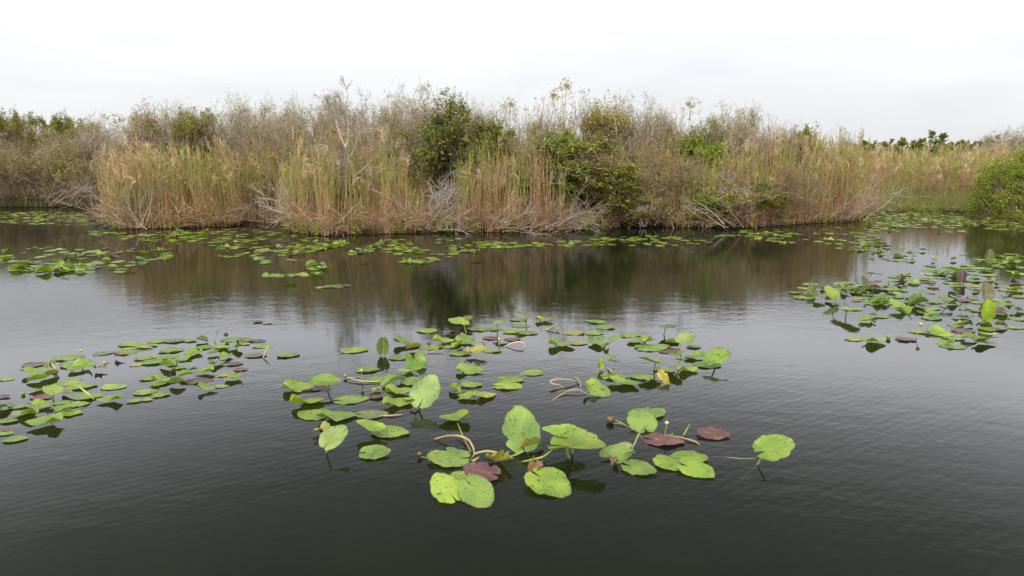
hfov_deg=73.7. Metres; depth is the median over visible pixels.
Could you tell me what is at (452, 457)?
lily leaf
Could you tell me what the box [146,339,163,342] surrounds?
lily leaf
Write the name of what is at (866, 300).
lily leaf
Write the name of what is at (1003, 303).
lily leaf
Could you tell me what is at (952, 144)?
tree
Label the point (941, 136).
tree
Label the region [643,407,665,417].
lily leaf
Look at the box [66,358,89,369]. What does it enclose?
lily leaf
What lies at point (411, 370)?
lily leaf
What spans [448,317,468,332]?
lily leaf
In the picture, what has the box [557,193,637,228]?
reed stand
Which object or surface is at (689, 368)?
lily leaf
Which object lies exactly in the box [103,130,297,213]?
reed stand
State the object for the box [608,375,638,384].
lily leaf
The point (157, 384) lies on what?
lily leaf
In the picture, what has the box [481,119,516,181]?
leafy shrub
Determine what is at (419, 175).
leafy shrub
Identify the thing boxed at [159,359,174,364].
lily leaf
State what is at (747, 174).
reed stand
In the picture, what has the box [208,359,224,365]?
lily leaf
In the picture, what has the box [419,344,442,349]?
lily leaf
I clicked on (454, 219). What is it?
dead branch
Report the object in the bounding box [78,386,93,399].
lily stalk
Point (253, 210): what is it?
dead branch
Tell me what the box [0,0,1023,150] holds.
sky
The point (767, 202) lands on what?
leafy shrub
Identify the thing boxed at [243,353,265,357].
lily leaf
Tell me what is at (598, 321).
lily leaf
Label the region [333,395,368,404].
lily leaf
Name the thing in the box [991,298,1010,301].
lily leaf
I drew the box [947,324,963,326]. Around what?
lily leaf
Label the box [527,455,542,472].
lily leaf
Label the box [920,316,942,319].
lily leaf
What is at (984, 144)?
bare shrub
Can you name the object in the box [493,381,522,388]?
lily leaf
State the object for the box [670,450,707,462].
lily leaf
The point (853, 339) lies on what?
lily leaf
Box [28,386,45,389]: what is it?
lily leaf
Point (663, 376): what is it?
lily leaf
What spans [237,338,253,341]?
lily leaf
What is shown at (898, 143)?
tree
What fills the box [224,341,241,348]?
lily leaf
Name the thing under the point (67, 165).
bush
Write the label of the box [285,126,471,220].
reed stand
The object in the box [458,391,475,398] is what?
lily leaf
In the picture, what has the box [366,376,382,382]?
lily leaf
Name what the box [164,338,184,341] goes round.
lily leaf
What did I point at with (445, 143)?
dark green tree
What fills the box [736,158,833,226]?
twiggy shrub
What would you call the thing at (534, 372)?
lily leaf
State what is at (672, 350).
lily leaf
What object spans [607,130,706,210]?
twiggy shrub
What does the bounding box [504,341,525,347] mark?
lily stalk
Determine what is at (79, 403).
lily leaf
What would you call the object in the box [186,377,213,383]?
lily leaf
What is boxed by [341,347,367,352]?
lily leaf
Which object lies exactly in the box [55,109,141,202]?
bare shrub
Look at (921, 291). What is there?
lily leaf
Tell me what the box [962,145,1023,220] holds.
green bush
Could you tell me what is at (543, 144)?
leafy tree
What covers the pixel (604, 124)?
leafy shrub
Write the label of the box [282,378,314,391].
lily leaf
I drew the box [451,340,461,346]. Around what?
lily leaf
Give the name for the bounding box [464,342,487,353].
lily leaf
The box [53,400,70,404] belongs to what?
lily leaf
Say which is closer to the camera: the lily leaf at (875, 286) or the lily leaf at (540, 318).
the lily leaf at (540, 318)
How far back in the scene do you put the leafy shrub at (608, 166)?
21.62 m
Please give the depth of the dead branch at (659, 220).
22.12 m
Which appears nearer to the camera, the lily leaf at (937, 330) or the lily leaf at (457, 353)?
the lily leaf at (457, 353)
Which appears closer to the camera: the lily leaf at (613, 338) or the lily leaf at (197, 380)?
the lily leaf at (197, 380)
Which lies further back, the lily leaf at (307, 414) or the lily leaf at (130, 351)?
the lily leaf at (130, 351)
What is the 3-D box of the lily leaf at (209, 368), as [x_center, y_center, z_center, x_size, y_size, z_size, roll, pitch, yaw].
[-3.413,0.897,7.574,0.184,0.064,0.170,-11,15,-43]
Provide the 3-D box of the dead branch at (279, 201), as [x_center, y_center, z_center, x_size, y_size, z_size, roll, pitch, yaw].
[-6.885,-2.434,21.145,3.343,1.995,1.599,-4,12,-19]
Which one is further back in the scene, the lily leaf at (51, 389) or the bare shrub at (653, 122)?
the bare shrub at (653, 122)
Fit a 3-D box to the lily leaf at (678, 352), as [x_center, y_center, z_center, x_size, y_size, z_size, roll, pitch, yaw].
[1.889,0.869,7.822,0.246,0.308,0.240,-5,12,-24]
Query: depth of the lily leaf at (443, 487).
4.87 m
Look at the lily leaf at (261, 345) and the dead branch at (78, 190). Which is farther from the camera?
the dead branch at (78, 190)
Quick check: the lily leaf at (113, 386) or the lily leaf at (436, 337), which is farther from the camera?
the lily leaf at (436, 337)
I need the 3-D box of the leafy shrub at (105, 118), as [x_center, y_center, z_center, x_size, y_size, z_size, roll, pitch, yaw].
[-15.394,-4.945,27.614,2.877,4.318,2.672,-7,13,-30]
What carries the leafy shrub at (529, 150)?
on the marsh ground at (606, 227)
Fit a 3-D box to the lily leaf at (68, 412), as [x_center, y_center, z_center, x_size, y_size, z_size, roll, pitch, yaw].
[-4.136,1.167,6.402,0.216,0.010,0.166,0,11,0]
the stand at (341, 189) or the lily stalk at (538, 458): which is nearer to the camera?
the lily stalk at (538, 458)
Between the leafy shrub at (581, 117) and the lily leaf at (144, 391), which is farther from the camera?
the leafy shrub at (581, 117)
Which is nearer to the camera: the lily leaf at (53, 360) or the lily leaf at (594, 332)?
the lily leaf at (53, 360)
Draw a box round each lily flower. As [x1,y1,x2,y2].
[606,416,621,424]
[664,421,668,438]
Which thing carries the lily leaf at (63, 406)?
on the water
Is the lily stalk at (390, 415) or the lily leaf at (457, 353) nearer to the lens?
the lily stalk at (390, 415)
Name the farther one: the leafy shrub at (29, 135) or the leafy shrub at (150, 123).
the leafy shrub at (29, 135)
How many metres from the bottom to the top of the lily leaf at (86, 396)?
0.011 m
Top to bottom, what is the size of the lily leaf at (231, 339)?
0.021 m
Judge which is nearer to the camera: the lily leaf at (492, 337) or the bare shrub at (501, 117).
the lily leaf at (492, 337)
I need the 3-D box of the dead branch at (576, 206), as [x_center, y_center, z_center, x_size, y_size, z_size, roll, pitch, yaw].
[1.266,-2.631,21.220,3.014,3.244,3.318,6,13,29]
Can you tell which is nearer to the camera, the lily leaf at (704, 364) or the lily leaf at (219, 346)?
the lily leaf at (704, 364)
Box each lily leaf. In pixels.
[0,377,13,380]
[0,403,12,409]
[0,418,17,422]
[0,431,13,434]
[2,435,27,441]
[8,404,27,408]
[11,404,38,414]
[20,362,45,366]
[20,366,46,373]
[25,412,62,425]
[26,373,45,380]
[27,398,52,406]
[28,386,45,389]
[29,394,52,398]
[41,369,58,375]
[43,384,63,399]
[49,356,55,367]
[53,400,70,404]
[53,402,76,410]
[56,354,84,360]
[57,379,82,385]
[59,360,95,367]
[61,388,72,393]
[61,410,81,415]
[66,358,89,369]
[68,383,97,388]
[71,401,88,406]
[73,393,102,399]
[93,351,113,355]
[96,392,121,401]
[101,384,126,389]
[116,348,141,354]
[118,341,141,345]
[126,398,143,402]
[133,389,158,394]
[134,343,156,347]
[134,356,152,359]
[139,376,163,379]
[140,359,162,363]
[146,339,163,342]
[150,391,170,396]
[151,373,169,381]
[151,382,166,385]
[156,355,178,359]
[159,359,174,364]
[160,347,183,352]
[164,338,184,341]
[169,377,185,382]
[177,369,193,376]
[181,355,190,359]
[184,347,202,355]
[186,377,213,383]
[194,365,213,373]
[195,345,211,348]
[196,335,207,341]
[197,382,216,389]
[207,347,218,353]
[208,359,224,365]
[212,344,228,347]
[218,351,232,356]
[221,337,241,341]
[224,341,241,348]
[224,370,241,380]
[225,362,243,364]
[233,368,247,370]
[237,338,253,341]
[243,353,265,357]
[251,339,265,342]
[253,344,272,347]
[277,352,299,356]
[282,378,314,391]
[290,394,323,402]
[297,409,325,419]
[308,373,339,390]
[310,385,331,390]
[313,421,331,431]
[316,408,356,421]
[318,424,347,452]
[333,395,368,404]
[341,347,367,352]
[355,410,388,418]
[356,366,379,371]
[356,419,386,434]
[359,444,390,458]
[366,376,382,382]
[369,387,381,390]
[369,394,384,397]
[371,425,409,437]
[377,337,388,355]
[380,373,405,386]
[382,396,413,406]
[385,383,409,393]
[389,355,405,359]
[393,336,414,344]
[397,367,417,372]
[400,376,421,384]
[405,351,426,369]
[406,343,421,347]
[409,374,440,409]
[416,328,437,332]
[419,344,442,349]
[427,447,469,466]
[430,472,460,503]
[433,334,453,341]
[439,409,469,420]
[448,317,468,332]
[449,350,471,355]
[449,382,460,391]
[450,471,474,481]
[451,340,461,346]
[454,335,473,343]
[456,363,483,373]
[457,475,493,507]
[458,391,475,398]
[459,332,474,338]
[461,381,482,386]
[463,315,472,325]
[463,462,500,480]
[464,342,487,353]
[467,327,488,330]
[473,390,495,397]
[482,336,500,339]
[484,349,500,352]
[486,450,512,460]
[487,327,502,330]
[492,320,508,331]
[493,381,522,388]
[496,376,523,382]
[502,329,519,332]
[502,405,540,452]
[504,338,520,340]
[510,318,525,321]
[512,324,529,327]
[515,311,531,323]
[519,331,537,334]
[519,432,542,447]
[520,369,543,375]
[523,466,571,497]
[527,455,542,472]
[535,316,552,320]
[541,423,584,453]
[548,337,574,345]
[548,429,606,458]
[563,330,581,334]
[572,341,586,344]
[584,377,610,396]
[585,331,603,334]
[586,320,605,322]
[587,336,605,343]
[596,325,615,328]
[599,441,634,463]
[600,373,627,378]
[605,355,615,367]
[606,336,620,349]
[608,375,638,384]
[610,455,617,464]
[618,333,639,337]
[620,459,656,474]
[627,334,651,342]
[627,408,657,432]
[629,373,653,379]
[634,344,669,350]
[639,357,662,370]
[642,337,655,342]
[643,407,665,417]
[643,432,684,445]
[653,454,680,470]
[655,367,675,371]
[657,369,669,384]
[658,324,678,333]
[659,348,681,352]
[665,338,676,342]
[668,350,683,364]
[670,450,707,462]
[675,332,695,348]
[676,364,697,370]
[676,460,714,477]
[685,351,703,357]
[687,345,700,347]
[694,361,720,368]
[696,426,729,439]
[703,347,730,366]
[752,434,794,464]
[793,296,815,298]
[824,285,839,302]
[841,307,861,309]
[841,309,861,317]
[844,337,862,340]
[859,315,872,321]
[862,335,886,342]
[864,296,880,304]
[866,280,881,290]
[866,283,887,287]
[889,298,912,313]
[895,337,916,340]
[906,276,918,282]
[907,294,928,305]
[908,330,930,333]
[914,290,931,296]
[920,307,940,309]
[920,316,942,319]
[927,325,954,336]
[937,296,952,306]
[937,338,954,343]
[938,343,966,348]
[941,335,965,339]
[946,300,959,304]
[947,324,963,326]
[948,290,958,294]
[950,328,975,332]
[956,269,966,283]
[960,332,977,338]
[961,320,972,324]
[968,267,991,269]
[972,336,996,343]
[978,327,999,330]
[981,281,994,299]
[981,299,996,320]
[985,249,995,262]
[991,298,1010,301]
[993,301,1013,305]
[994,320,1007,325]
[997,288,1017,291]
[1000,293,1012,298]
[1004,325,1023,328]
[1007,285,1023,289]
[1008,317,1023,320]
[1009,278,1023,283]
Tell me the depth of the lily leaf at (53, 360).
7.77 m
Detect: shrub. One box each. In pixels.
[0,106,24,153]
[0,123,83,197]
[0,126,97,201]
[0,143,60,202]
[1,106,32,191]
[20,111,50,192]
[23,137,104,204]
[35,126,124,201]
[41,110,78,168]
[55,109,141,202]
[63,118,111,193]
[89,114,139,180]
[92,96,194,186]
[119,98,228,188]
[128,98,162,190]
[156,91,266,208]
[161,105,218,184]
[193,92,293,203]
[199,107,230,196]
[205,138,294,214]
[229,94,315,211]
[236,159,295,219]
[258,90,324,211]
[260,115,335,197]
[269,90,367,216]
[302,86,379,210]
[341,91,420,200]
[362,78,441,209]
[362,113,421,210]
[392,80,460,200]
[422,91,503,205]
[454,100,521,185]
[463,156,507,215]
[470,97,540,211]
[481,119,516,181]
[488,130,555,223]
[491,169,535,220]
[494,94,541,199]
[521,83,576,202]
[528,123,578,212]
[538,136,643,228]
[539,74,598,211]
[577,90,641,215]
[589,166,648,225]
[602,89,657,160]
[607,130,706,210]
[609,87,681,172]
[618,190,671,226]
[630,155,690,220]
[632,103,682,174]
[635,159,719,225]
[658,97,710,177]
[666,147,721,220]
[673,158,789,226]
[675,113,734,184]
[688,188,734,225]
[689,97,774,186]
[702,99,788,177]
[723,105,817,181]
[735,178,789,225]
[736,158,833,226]
[759,123,824,174]
[786,121,827,191]
[813,124,860,193]
[966,134,1016,157]
[980,125,1023,159]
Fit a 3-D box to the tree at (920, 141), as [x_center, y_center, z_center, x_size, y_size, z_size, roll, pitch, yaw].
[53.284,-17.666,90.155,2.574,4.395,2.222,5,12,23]
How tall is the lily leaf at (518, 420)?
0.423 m
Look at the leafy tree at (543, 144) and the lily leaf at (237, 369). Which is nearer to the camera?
the lily leaf at (237, 369)
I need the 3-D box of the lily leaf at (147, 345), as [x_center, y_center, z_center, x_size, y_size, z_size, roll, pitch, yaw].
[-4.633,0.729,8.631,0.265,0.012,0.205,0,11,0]
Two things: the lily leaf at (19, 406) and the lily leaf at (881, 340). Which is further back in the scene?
the lily leaf at (881, 340)
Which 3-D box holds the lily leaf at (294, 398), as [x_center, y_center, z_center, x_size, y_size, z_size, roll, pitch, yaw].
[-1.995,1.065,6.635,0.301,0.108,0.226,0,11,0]
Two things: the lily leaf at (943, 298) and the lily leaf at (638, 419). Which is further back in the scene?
the lily leaf at (943, 298)
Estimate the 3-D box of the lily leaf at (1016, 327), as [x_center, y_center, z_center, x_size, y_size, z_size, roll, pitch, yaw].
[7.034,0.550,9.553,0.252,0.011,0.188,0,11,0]
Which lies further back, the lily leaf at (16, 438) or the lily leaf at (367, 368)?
the lily leaf at (367, 368)
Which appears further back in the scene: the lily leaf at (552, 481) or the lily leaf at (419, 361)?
the lily leaf at (419, 361)
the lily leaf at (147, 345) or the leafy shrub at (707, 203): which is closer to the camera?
the lily leaf at (147, 345)
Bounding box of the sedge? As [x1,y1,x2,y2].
[0,191,94,206]
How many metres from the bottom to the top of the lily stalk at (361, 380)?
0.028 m
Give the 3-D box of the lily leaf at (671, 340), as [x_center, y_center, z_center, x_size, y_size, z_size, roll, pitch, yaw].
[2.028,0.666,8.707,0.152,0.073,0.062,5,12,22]
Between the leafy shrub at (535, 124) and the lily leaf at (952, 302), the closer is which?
the lily leaf at (952, 302)
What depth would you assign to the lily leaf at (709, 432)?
5.90 m
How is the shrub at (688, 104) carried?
on the marsh ground at (606, 227)
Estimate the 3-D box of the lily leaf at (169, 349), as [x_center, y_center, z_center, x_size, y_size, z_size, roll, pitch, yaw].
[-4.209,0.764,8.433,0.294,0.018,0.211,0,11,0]
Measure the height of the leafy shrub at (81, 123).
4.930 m
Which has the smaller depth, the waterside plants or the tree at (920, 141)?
the waterside plants
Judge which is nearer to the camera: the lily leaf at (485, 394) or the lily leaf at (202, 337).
the lily leaf at (485, 394)
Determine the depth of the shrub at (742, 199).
22.07 m
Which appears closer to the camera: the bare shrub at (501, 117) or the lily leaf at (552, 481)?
the lily leaf at (552, 481)
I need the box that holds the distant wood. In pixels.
[110,139,1022,163]
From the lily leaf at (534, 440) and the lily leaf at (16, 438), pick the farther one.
the lily leaf at (16, 438)
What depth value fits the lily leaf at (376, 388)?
6.96 m
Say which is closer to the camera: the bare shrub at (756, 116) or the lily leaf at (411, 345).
the lily leaf at (411, 345)
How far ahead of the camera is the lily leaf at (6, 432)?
5.95 m
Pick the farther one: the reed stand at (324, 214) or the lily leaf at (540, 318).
the reed stand at (324, 214)
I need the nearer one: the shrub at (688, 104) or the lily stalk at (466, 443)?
the lily stalk at (466, 443)
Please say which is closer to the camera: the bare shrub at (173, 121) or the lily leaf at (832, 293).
the lily leaf at (832, 293)
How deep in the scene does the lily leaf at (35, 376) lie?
7.31 m
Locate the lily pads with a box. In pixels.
[0,209,1022,430]
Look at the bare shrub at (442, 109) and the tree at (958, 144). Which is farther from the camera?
the tree at (958, 144)
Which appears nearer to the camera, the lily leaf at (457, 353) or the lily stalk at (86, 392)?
the lily stalk at (86, 392)
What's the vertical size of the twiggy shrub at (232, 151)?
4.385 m
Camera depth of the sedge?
30.88 m
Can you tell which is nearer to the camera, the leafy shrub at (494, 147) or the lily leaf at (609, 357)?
the lily leaf at (609, 357)
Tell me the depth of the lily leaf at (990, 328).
9.48 m
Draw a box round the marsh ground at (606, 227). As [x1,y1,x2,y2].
[7,154,1023,236]
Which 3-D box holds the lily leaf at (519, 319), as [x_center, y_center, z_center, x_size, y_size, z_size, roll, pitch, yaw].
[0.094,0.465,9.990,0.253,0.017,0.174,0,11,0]
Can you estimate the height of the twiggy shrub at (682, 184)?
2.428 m
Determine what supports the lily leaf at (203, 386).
on the water
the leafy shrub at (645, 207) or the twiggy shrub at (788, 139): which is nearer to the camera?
the leafy shrub at (645, 207)
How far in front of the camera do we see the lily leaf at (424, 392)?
6.53 m
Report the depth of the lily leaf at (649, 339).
8.77 m
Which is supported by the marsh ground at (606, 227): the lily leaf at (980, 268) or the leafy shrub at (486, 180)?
the leafy shrub at (486, 180)
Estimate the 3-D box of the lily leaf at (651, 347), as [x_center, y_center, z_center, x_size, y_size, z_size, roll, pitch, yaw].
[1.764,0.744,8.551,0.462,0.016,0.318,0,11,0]
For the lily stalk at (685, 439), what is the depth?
5.80 m
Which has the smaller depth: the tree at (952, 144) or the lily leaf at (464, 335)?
the lily leaf at (464, 335)
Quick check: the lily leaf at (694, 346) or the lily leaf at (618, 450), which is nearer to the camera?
the lily leaf at (618, 450)
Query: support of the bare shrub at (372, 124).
on the marsh ground at (606, 227)
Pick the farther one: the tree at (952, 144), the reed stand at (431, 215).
the tree at (952, 144)
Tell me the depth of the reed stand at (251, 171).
24.02 m
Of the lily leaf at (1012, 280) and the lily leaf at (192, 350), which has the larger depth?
the lily leaf at (1012, 280)
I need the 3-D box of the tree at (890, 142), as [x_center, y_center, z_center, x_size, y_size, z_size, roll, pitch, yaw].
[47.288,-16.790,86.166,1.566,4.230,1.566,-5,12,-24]
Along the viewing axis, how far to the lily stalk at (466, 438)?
5.71 m
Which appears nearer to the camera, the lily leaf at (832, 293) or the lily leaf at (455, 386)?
the lily leaf at (455, 386)
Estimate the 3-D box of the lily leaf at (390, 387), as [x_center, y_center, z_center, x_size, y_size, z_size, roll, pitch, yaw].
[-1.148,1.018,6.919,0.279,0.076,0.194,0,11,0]
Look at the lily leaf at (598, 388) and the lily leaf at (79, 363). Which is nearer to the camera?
the lily leaf at (598, 388)
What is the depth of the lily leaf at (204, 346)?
8.60 m
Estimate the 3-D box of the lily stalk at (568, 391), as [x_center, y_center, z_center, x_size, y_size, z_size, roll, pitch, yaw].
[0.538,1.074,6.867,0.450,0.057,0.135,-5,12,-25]
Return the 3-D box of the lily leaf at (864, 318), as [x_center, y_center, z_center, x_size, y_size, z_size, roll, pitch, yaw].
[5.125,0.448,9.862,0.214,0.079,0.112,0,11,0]
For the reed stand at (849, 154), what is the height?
3.608 m
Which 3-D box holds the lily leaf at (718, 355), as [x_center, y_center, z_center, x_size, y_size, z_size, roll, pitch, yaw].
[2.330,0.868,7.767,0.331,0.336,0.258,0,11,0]
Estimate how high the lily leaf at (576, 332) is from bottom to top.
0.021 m
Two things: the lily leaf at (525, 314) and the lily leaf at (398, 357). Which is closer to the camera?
the lily leaf at (398, 357)
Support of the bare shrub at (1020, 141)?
on the marsh ground at (606, 227)
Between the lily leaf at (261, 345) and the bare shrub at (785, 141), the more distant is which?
the bare shrub at (785, 141)
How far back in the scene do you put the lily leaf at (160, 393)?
6.90 m
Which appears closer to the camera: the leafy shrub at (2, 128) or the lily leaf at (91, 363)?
the lily leaf at (91, 363)
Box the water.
[0,206,1023,575]
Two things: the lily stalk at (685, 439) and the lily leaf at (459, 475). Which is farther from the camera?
the lily stalk at (685, 439)
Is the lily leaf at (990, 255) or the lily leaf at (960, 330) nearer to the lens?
the lily leaf at (960, 330)
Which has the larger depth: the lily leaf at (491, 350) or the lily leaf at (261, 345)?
the lily leaf at (261, 345)
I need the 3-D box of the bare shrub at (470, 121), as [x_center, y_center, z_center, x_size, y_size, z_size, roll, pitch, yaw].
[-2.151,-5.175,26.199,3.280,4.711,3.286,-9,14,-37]
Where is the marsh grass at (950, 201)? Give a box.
[861,175,994,210]
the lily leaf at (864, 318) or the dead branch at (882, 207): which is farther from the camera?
the dead branch at (882, 207)
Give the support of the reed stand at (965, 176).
on the marsh ground at (606, 227)
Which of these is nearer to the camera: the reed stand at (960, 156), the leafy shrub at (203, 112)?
the leafy shrub at (203, 112)
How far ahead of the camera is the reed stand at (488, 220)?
21.11 m
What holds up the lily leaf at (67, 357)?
on the water
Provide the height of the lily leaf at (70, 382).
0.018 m
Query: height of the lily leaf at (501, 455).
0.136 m
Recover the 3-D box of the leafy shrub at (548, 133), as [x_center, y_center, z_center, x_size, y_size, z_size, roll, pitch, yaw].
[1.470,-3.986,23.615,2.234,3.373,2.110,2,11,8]
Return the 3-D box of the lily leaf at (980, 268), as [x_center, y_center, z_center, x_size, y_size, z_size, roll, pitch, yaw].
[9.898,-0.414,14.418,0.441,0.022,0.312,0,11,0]
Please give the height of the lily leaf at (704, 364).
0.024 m
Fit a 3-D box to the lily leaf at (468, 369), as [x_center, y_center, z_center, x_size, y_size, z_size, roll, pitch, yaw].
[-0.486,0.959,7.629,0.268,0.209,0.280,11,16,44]
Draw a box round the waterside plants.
[97,203,869,234]
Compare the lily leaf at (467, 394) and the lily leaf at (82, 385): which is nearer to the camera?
the lily leaf at (467, 394)
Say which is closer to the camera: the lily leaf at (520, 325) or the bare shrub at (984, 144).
the lily leaf at (520, 325)
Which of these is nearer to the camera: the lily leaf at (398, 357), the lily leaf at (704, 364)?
the lily leaf at (704, 364)
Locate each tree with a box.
[301,76,392,223]
[397,87,524,214]
[527,128,609,216]
[854,140,874,155]
[865,140,881,157]
[879,138,894,161]
[880,139,906,160]
[892,136,909,154]
[901,140,919,158]
[905,138,926,164]
[918,138,937,160]
[927,129,947,163]
[937,141,959,157]
[946,140,969,160]
[960,139,977,154]
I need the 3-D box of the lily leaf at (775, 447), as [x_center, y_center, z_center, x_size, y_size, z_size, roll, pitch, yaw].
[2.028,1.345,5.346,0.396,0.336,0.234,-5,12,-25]
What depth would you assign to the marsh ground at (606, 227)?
22.44 m
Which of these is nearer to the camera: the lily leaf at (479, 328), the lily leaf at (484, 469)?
the lily leaf at (484, 469)
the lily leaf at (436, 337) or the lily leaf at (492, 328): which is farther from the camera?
the lily leaf at (492, 328)
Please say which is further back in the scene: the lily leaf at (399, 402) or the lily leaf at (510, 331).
the lily leaf at (510, 331)
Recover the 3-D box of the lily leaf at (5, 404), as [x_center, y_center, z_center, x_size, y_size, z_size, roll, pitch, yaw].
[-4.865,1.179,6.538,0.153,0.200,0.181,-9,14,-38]
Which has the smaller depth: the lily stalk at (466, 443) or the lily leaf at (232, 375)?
the lily stalk at (466, 443)
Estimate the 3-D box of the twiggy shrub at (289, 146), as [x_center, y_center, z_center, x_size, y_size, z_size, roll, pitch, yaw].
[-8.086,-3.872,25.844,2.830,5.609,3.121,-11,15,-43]
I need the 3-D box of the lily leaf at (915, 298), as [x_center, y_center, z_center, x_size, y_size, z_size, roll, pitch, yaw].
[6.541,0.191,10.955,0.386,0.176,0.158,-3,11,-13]
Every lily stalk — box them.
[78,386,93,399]
[347,377,378,382]
[379,414,401,416]
[434,435,474,455]
[457,423,470,451]
[471,450,496,459]
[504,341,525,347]
[522,450,551,461]
[550,378,578,387]
[553,389,587,399]
[667,435,698,444]
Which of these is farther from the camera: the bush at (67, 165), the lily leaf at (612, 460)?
the bush at (67, 165)
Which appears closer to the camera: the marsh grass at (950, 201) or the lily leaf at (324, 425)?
the lily leaf at (324, 425)
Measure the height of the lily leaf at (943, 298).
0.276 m
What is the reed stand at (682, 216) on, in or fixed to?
on the marsh ground at (606, 227)
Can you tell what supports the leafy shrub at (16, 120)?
on the marsh ground at (606, 227)
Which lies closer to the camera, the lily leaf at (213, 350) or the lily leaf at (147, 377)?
the lily leaf at (147, 377)
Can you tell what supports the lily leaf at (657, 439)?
on the water
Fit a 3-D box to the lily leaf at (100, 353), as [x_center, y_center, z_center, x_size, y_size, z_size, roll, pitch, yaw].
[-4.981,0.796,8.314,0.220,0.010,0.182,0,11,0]
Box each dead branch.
[12,162,106,206]
[45,172,141,228]
[92,174,175,231]
[225,188,280,226]
[238,177,336,230]
[371,161,497,228]
[429,186,481,234]
[487,193,557,236]
[495,152,599,230]
[549,198,616,232]
[608,167,685,227]
[629,200,675,224]
[678,183,743,228]
[827,166,930,220]
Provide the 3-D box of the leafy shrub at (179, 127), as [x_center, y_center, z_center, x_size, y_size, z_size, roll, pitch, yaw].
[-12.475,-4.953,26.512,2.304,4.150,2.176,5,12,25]
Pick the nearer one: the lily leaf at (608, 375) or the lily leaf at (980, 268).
the lily leaf at (608, 375)
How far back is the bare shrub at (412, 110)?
24.94 m
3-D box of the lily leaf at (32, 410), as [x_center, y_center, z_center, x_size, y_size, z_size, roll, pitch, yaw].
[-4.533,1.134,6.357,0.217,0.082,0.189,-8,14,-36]
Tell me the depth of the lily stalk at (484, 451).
5.39 m
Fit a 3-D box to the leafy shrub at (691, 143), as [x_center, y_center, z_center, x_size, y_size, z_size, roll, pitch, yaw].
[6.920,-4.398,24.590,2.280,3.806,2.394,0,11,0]
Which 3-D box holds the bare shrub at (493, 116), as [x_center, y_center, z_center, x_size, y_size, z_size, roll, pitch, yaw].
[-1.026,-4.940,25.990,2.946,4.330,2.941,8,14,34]
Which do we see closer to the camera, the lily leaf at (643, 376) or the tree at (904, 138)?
the lily leaf at (643, 376)
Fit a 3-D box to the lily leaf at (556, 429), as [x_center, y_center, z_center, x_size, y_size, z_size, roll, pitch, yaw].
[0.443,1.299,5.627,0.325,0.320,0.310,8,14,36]
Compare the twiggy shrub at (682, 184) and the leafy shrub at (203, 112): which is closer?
the twiggy shrub at (682, 184)
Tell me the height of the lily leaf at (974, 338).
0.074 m
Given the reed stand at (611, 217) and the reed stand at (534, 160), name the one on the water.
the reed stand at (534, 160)
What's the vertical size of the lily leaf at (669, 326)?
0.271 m
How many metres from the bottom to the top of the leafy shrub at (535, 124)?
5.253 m
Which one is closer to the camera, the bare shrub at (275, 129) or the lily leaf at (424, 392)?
the lily leaf at (424, 392)
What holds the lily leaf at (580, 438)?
on the water
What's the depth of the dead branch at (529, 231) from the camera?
20.36 m
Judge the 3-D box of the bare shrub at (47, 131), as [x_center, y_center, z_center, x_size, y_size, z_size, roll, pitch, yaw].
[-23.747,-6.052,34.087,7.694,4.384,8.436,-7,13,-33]
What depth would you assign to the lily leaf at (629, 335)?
9.13 m
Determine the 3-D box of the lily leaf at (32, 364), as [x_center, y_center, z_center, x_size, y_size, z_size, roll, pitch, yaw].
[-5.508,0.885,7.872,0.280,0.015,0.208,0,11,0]
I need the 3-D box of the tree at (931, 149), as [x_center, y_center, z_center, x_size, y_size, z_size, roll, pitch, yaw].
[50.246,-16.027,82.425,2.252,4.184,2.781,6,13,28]
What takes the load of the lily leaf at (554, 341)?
on the water
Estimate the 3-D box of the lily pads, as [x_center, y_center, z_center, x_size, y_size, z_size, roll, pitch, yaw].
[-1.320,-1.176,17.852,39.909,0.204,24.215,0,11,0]
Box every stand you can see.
[0,147,100,206]
[81,133,253,229]
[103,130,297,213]
[109,129,292,221]
[221,147,294,225]
[263,119,427,235]
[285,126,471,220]
[292,101,560,214]
[301,125,379,223]
[396,185,471,231]
[452,127,575,233]
[466,124,648,219]
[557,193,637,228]
[624,135,713,227]
[639,125,876,218]
[640,125,885,212]
[682,128,779,228]
[760,135,886,227]
[829,140,1023,195]
[831,141,1020,186]
[856,140,1023,201]
[916,157,954,197]
[951,157,999,198]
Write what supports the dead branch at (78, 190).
on the marsh ground at (606, 227)
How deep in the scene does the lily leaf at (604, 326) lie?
9.56 m
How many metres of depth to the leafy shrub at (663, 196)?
22.40 m
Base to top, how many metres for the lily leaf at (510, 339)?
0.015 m
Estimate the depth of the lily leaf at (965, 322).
9.64 m
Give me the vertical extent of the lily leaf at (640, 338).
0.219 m
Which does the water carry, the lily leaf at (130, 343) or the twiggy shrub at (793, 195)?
the lily leaf at (130, 343)
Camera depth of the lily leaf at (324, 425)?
5.97 m
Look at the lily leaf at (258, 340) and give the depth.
8.88 m
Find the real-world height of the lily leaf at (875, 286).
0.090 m
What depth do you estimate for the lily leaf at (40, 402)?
6.59 m
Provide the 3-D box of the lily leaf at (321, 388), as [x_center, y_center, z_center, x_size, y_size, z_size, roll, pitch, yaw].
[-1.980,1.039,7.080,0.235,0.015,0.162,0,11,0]
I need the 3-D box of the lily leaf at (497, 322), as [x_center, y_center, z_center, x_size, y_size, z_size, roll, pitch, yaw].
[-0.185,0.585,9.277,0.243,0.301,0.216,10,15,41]
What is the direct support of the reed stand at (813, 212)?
on the marsh ground at (606, 227)
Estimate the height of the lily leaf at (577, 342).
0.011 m
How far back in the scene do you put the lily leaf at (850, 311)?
9.97 m
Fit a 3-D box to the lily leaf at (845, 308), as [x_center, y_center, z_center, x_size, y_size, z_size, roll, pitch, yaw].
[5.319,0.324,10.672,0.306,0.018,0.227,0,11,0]

